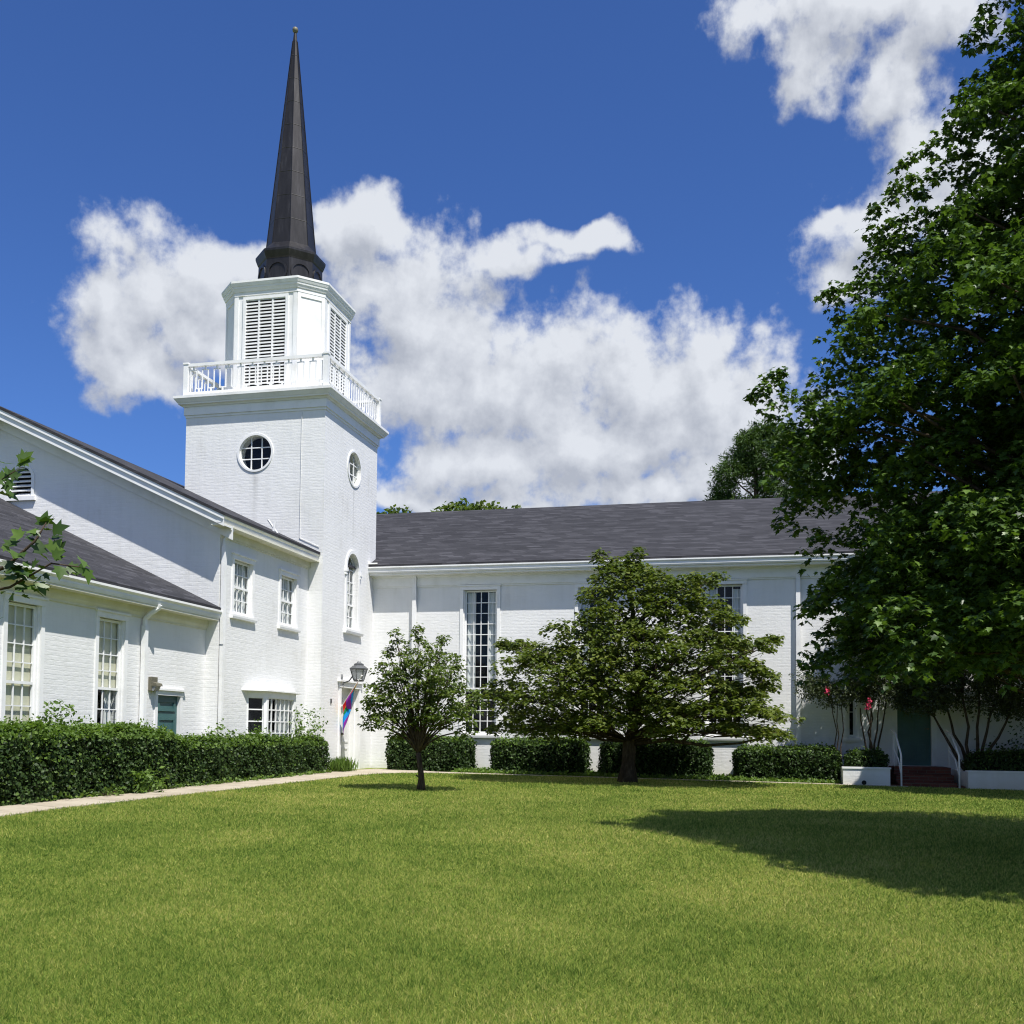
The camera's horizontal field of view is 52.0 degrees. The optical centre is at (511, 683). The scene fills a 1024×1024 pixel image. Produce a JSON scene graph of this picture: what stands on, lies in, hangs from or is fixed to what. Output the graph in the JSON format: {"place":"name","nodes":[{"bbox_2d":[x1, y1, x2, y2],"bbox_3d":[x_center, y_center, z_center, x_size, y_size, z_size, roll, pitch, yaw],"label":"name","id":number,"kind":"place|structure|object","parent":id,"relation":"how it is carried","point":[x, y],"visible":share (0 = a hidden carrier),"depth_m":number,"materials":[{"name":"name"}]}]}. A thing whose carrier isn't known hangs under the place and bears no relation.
{"place":"outdoors","nodes":[
{"label":"outdoors","id":0,"kind":"place"},
{"bbox_2d":[0,769,907,816],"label":"path","id":1,"kind":"structure","parent":0,"point":[38,806],"depth_m":19.37,"materials":[{"name":"concrete"}]},
{"bbox_2d":[326,756,358,771],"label":"grass clump","id":2,"kind":"object","parent":1,"relation":"on","point":[338,764],"visible":0.88,"depth_m":27.00,"materials":[{"name":"green plant"}]},
{"bbox_2d":[0,768,1023,1023],"bbox_3d":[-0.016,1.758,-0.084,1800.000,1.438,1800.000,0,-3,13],"label":"ground","id":3,"kind":"structure","parent":0,"point":[174,916],"depth_m":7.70,"materials":[{"name":"green plant"}]},
{"bbox_2d":[0,448,95,618],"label":"maple tree","id":4,"kind":"object","parent":3,"relation":"on","point":[56,549],"visible":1,"depth_m":3.73,"materials":[{"name":"green plant"}]},
{"bbox_2d":[0,716,180,805],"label":"hedge","id":5,"kind":"object","parent":3,"relation":"on","point":[107,754],"visible":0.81,"depth_m":16.81,"materials":[{"name":"green plant"}]},
{"bbox_2d":[0,714,75,775],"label":"shrub","id":6,"kind":"object","parent":5,"relation":"on","point":[48,741],"visible":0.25,"depth_m":15.83,"materials":[{"name":"green plant"}]},
{"bbox_2d":[18,699,91,760],"bbox_3d":[-7.465,0.804,17.051,1.202,1.102,1.084,2,-3,-29],"label":"shrub","id":7,"kind":"object","parent":5,"relation":"on","point":[61,721],"visible":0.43,"depth_m":17.02,"materials":[{"name":"green plant"}]},
{"bbox_2d":[88,783,124,796],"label":"weed","id":8,"kind":"object","parent":3,"relation":"on","point":[116,792],"visible":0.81,"depth_m":17.26,"materials":[{"name":"green plant"}]},
{"bbox_2d":[0,498,221,736],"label":"block","id":9,"kind":"structure","parent":3,"relation":"on","point":[109,640],"depth_m":19.41,"materials":[{"name":"white brick"}]},
{"bbox_2d":[0,590,48,723],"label":"window","id":10,"kind":"structure","parent":9,"relation":"in","point":[20,656],"depth_m":17.12,"materials":[{"name":"white paint"}]},
{"bbox_2d":[93,608,131,726],"bbox_3d":[-7.509,0.026,19.306,0.423,2.695,1.080,0,-3,13],"label":"window","id":11,"kind":"structure","parent":9,"relation":"in","point":[110,635],"depth_m":19.48,"materials":[{"name":"white paint"}]},
{"bbox_2d":[148,677,162,690],"bbox_3d":[-6.986,0.018,20.567,0.189,0.280,0.230,0,-3,13],"label":"wall light","id":12,"kind":"object","parent":9,"relation":"attached to","point":[154,684],"visible":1,"depth_m":20.48,"materials":[{"name":"brown metal"}]},
{"bbox_2d":[157,695,176,734],"bbox_3d":[-7.028,1.221,21.159,0.105,1.932,0.824,0,-3,13],"label":"door","id":13,"kind":"structure","parent":9,"relation":"in","point":[167,705],"depth_m":21.24,"materials":[{"name":"teal paint"}]},
{"bbox_2d":[124,766,168,792],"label":"weed","id":14,"kind":"object","parent":3,"relation":"on","point":[143,784],"visible":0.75,"depth_m":18.08,"materials":[{"name":"green plant"}]},
{"bbox_2d":[0,406,355,738],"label":"gabled block","id":15,"kind":"structure","parent":3,"relation":"on","point":[249,577],"depth_m":23.49,"materials":[{"name":"white brick"}]},
{"bbox_2d":[230,552,256,622],"bbox_3d":[-6.194,-2.141,23.677,0.423,1.465,1.150,0,-3,13],"label":"window","id":16,"kind":"structure","parent":15,"relation":"in","point":[238,590],"depth_m":23.78,"materials":[{"name":"white paint"}]},
{"bbox_2d":[241,687,301,738],"bbox_3d":[-5.633,1.315,24.874,0.480,2.325,2.850,0,-3,13],"label":"bay window","id":17,"kind":"structure","parent":15,"relation":"in","point":[275,714],"depth_m":24.51,"materials":[{"name":"white paint"}]},
{"bbox_2d":[277,568,300,632],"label":"window","id":18,"kind":"structure","parent":15,"relation":"in","point":[284,583],"depth_m":26.09,"materials":[{"name":"white paint"}]},
{"bbox_2d":[174,730,330,786],"bbox_3d":[-5.761,1.669,23.354,1.036,1.231,7.196,0,-3,13],"label":"hedge","id":19,"kind":"object","parent":3,"relation":"on","point":[204,757],"visible":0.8,"depth_m":22.43,"materials":[{"name":"green plant"}]},
{"bbox_2d":[204,718,234,738],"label":"shrub","id":20,"kind":"object","parent":19,"relation":"on","point":[220,728],"visible":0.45,"depth_m":22.08,"materials":[{"name":"green plant"}]},
{"bbox_2d":[235,717,272,749],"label":"shrub","id":21,"kind":"object","parent":19,"relation":"on","point":[258,732],"visible":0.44,"depth_m":23.32,"materials":[{"name":"green plant"}]},
{"bbox_2d":[288,704,327,759],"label":"shrub","id":22,"kind":"object","parent":19,"relation":"on","point":[301,727],"visible":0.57,"depth_m":25.92,"materials":[{"name":"green plant"}]},
{"bbox_2d":[173,27,388,770],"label":"church tower","id":23,"kind":"structure","parent":3,"relation":"on","point":[284,433],"depth_m":28.10,"materials":[{"name":"white paint"}]},
{"bbox_2d":[237,433,272,471],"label":"window","id":24,"kind":"structure","parent":23,"relation":"in","point":[258,455],"depth_m":27.81,"materials":[{"name":"white paint"}]},
{"bbox_2d":[341,688,349,758],"bbox_3d":[-4.748,1.282,28.818,0.230,2.282,1.216,0,-3,13],"label":"door","id":25,"kind":"structure","parent":23,"relation":"in","point":[345,692],"depth_m":29.07,"materials":[{"name":"white paint"}]},
{"bbox_2d":[341,675,362,733],"bbox_3d":[-4.313,0.587,27.872,0.233,1.600,0.844,3,-4,-43],"label":"flag","id":26,"kind":"object","parent":23,"relation":"attached to","point":[346,705],"visible":1,"depth_m":27.89,"materials":[{"name":"multicoloured fabric"}]},
{"bbox_2d":[343,550,363,636],"bbox_3d":[-4.528,-2.504,29.038,0.448,2.330,1.260,0,-3,13],"label":"window","id":27,"kind":"structure","parent":23,"relation":"in","point":[346,629],"depth_m":29.23,"materials":[{"name":"white paint"}]},
{"bbox_2d":[341,661,367,684],"bbox_3d":[-4.199,-0.266,28.112,0.793,0.643,0.433,-2,-4,43],"label":"wall lantern","id":28,"kind":"object","parent":23,"relation":"attached to","point":[358,669],"depth_m":27.90,"materials":[{"name":"black metal"}]},
{"bbox_2d":[347,450,361,487],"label":"window","id":29,"kind":"structure","parent":23,"relation":"in","point":[355,455],"depth_m":29.40,"materials":[{"name":"white paint"}]},
{"bbox_2d":[376,504,411,513],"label":"tree","id":30,"kind":"object","parent":3,"relation":"on","point":[389,511],"visible":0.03,"depth_m":60.74,"materials":[{"name":"green plant"}]},
{"bbox_2d":[355,622,484,790],"bbox_3d":[-1.741,0.480,20.412,2.575,3.317,1.955,0,-3,13],"label":"tree","id":31,"kind":"object","parent":3,"relation":"on","point":[417,737],"visible":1,"depth_m":20.18,"materials":[{"name":"green plant"}]},
{"bbox_2d":[2,766,841,805],"bbox_3d":[-2.977,2.105,21.863,22.289,0.367,9.210,3,-4,-42],"label":"ground cover","id":32,"kind":"object","parent":3,"relation":"on","point":[713,776],"visible":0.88,"depth_m":26.33,"materials":[{"name":"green plant"}]},
{"bbox_2d":[384,732,477,771],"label":"hedge","id":33,"kind":"object","parent":3,"relation":"on","point":[445,754],"visible":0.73,"depth_m":28.60,"materials":[{"name":"green plant"}]},
{"bbox_2d":[430,497,520,511],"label":"tree","id":34,"kind":"object","parent":3,"relation":"on","point":[459,506],"visible":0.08,"depth_m":60.49,"materials":[{"name":"green plant"}]},
{"bbox_2d":[488,734,592,774],"bbox_3d":[0.772,1.977,28.436,2.767,1.299,1.505,0,-3,13],"label":"hedge","id":35,"kind":"object","parent":3,"relation":"on","point":[567,754],"visible":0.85,"depth_m":27.91,"materials":[{"name":"green plant"}]},
{"bbox_2d":[474,546,805,782],"bbox_3d":[2.973,-0.430,24.654,7.606,5.650,5.445,0,-3,13],"label":"spreading tree","id":36,"kind":"object","parent":3,"relation":"on","point":[638,707],"visible":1,"depth_m":23.65,"materials":[{"name":"green plant"}]},
{"bbox_2d":[596,736,714,779],"bbox_3d":[3.799,1.988,27.708,3.057,1.323,1.571,0,-3,13],"label":"hedge","id":37,"kind":"object","parent":3,"relation":"on","point":[666,759],"visible":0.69,"depth_m":27.10,"materials":[{"name":"green plant"}]},
{"bbox_2d":[368,491,1023,775],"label":"nave wing","id":38,"kind":"structure","parent":3,"relation":"on","point":[475,585],"depth_m":29.61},
{"bbox_2d":[457,584,501,737],"bbox_3d":[-0.889,-0.617,29.898,1.280,4.350,0.423,0,-3,13],"label":"window","id":39,"kind":"structure","parent":38,"relation":"in","point":[479,610],"depth_m":29.97,"materials":[{"name":"white paint"}]},
{"bbox_2d":[574,582,616,738],"bbox_3d":[2.344,-0.623,29.143,1.280,4.350,0.423,0,-3,13],"label":"window","id":40,"kind":"structure","parent":38,"relation":"in","point":[578,585],"depth_m":29.22,"materials":[{"name":"white paint"}]},
{"bbox_2d":[701,578,747,740],"bbox_3d":[5.752,-0.630,28.346,1.260,4.350,0.423,0,-3,13],"label":"window","id":41,"kind":"structure","parent":38,"relation":"in","point":[736,595],"depth_m":28.37,"materials":[{"name":"white paint"}]},
{"bbox_2d":[843,579,860,741],"bbox_3d":[8.917,-0.636,27.606,0.460,4.350,0.423,0,-3,13],"label":"window","id":42,"kind":"structure","parent":38,"relation":"in","point":[851,719],"depth_m":27.43,"materials":[{"name":"white paint"}]},
{"bbox_2d":[897,688,930,765],"bbox_3d":[10.390,1.075,27.130,0.824,2.110,0.107,0,-3,13],"label":"door","id":43,"kind":"structure","parent":38,"relation":"in","point":[914,733],"depth_m":27.11,"materials":[{"name":"teal paint"}]},
{"bbox_2d":[702,418,823,500],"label":"tree","id":44,"kind":"object","parent":3,"relation":"on","point":[744,461],"visible":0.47,"depth_m":54.87,"materials":[{"name":"green plant"}]},
{"bbox_2d":[729,741,842,783],"bbox_3d":[7.032,2.076,26.904,2.829,1.191,1.568,0,-3,13],"label":"hedge","id":45,"kind":"object","parent":3,"relation":"on","point":[802,762],"visible":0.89,"depth_m":26.41,"materials":[{"name":"green plant"}]},
{"bbox_2d":[788,614,892,778],"bbox_3d":[8.459,0.385,26.372,2.917,4.493,1.960,0,-3,13],"label":"crape myrtle","id":46,"kind":"object","parent":3,"relation":"on","point":[837,691],"visible":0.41,"depth_m":26.39,"materials":[{"name":"green plant"}]},
{"bbox_2d":[840,766,890,785],"bbox_3d":[8.770,2.487,26.249,1.120,0.820,2.130,0,-3,13],"label":"planter","id":47,"kind":"object","parent":3,"relation":"on","point":[865,775],"visible":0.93,"depth_m":25.24,"materials":[{"name":"white paint"}]},
{"bbox_2d":[842,746,889,766],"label":"hedge","id":48,"kind":"object","parent":47,"relation":"on","point":[857,757],"visible":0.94,"depth_m":25.68,"materials":[{"name":"green plant"}]},
{"bbox_2d":[838,567,940,750],"bbox_3d":[9.424,-0.606,26.288,2.576,5.689,1.869,0,-3,13],"label":"crape myrtle","id":49,"kind":"object","parent":47,"relation":"in","point":[872,690],"visible":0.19,"depth_m":26.21,"materials":[{"name":"green plant"}]},
{"bbox_2d":[742,0,1023,698],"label":"maple tree","id":50,"kind":"object","parent":3,"relation":"on","point":[975,583],"visible":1,"depth_m":11.01,"materials":[{"name":"green plant"}]},
{"bbox_2d":[888,766,965,787],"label":"entrance steps","id":51,"kind":"structure","parent":3,"relation":"on","point":[929,776],"depth_m":25.55,"materials":[{"name":"red brick"}]},
{"bbox_2d":[891,729,901,785],"bbox_3d":[9.540,1.862,26.035,0.043,1.461,1.844,0,-3,13],"label":"handrail","id":52,"kind":"object","parent":51,"relation":"on","point":[894,752],"visible":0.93,"depth_m":25.66,"materials":[{"name":"white metal"}]},
{"bbox_2d":[945,729,960,787],"bbox_3d":[10.806,1.860,25.739,0.043,1.461,1.844,0,-3,13],"label":"handrail","id":53,"kind":"object","parent":51,"relation":"on","point":[949,752],"visible":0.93,"depth_m":25.27,"materials":[{"name":"white metal"}]},
{"bbox_2d":[945,556,1023,693],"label":"maple tree","id":54,"kind":"object","parent":3,"relation":"on","point":[1016,678],"depth_m":23.49,"materials":[{"name":"green plant"}]},
{"bbox_2d":[952,769,1023,789],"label":"planter","id":55,"kind":"object","parent":3,"relation":"on","point":[983,779],"visible":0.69,"depth_m":24.61,"materials":[{"name":"white paint"}]},
{"bbox_2d":[886,658,1023,770],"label":"crape myrtle","id":56,"kind":"object","parent":55,"relation":"on","point":[939,699],"visible":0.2,"depth_m":25.56,"materials":[{"name":"green plant"}]},
{"bbox_2d":[961,745,1023,770],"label":"hedge","id":57,"kind":"object","parent":55,"relation":"on","point":[1005,760],"visible":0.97,"depth_m":24.96,"materials":[{"name":"green plant"}]},
{"bbox_2d":[974,695,1023,751],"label":"shrub","id":58,"kind":"object","parent":3,"relation":"on","point":[1002,748],"visible":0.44,"depth_m":25.71,"materials":[{"name":"green plant"}]},
{"bbox_2d":[0,0,1023,513],"label":"sky","id":59,"kind":"structure","parent":0,"point":[568,242],"materials":[{"name":"blue"}]}
]}

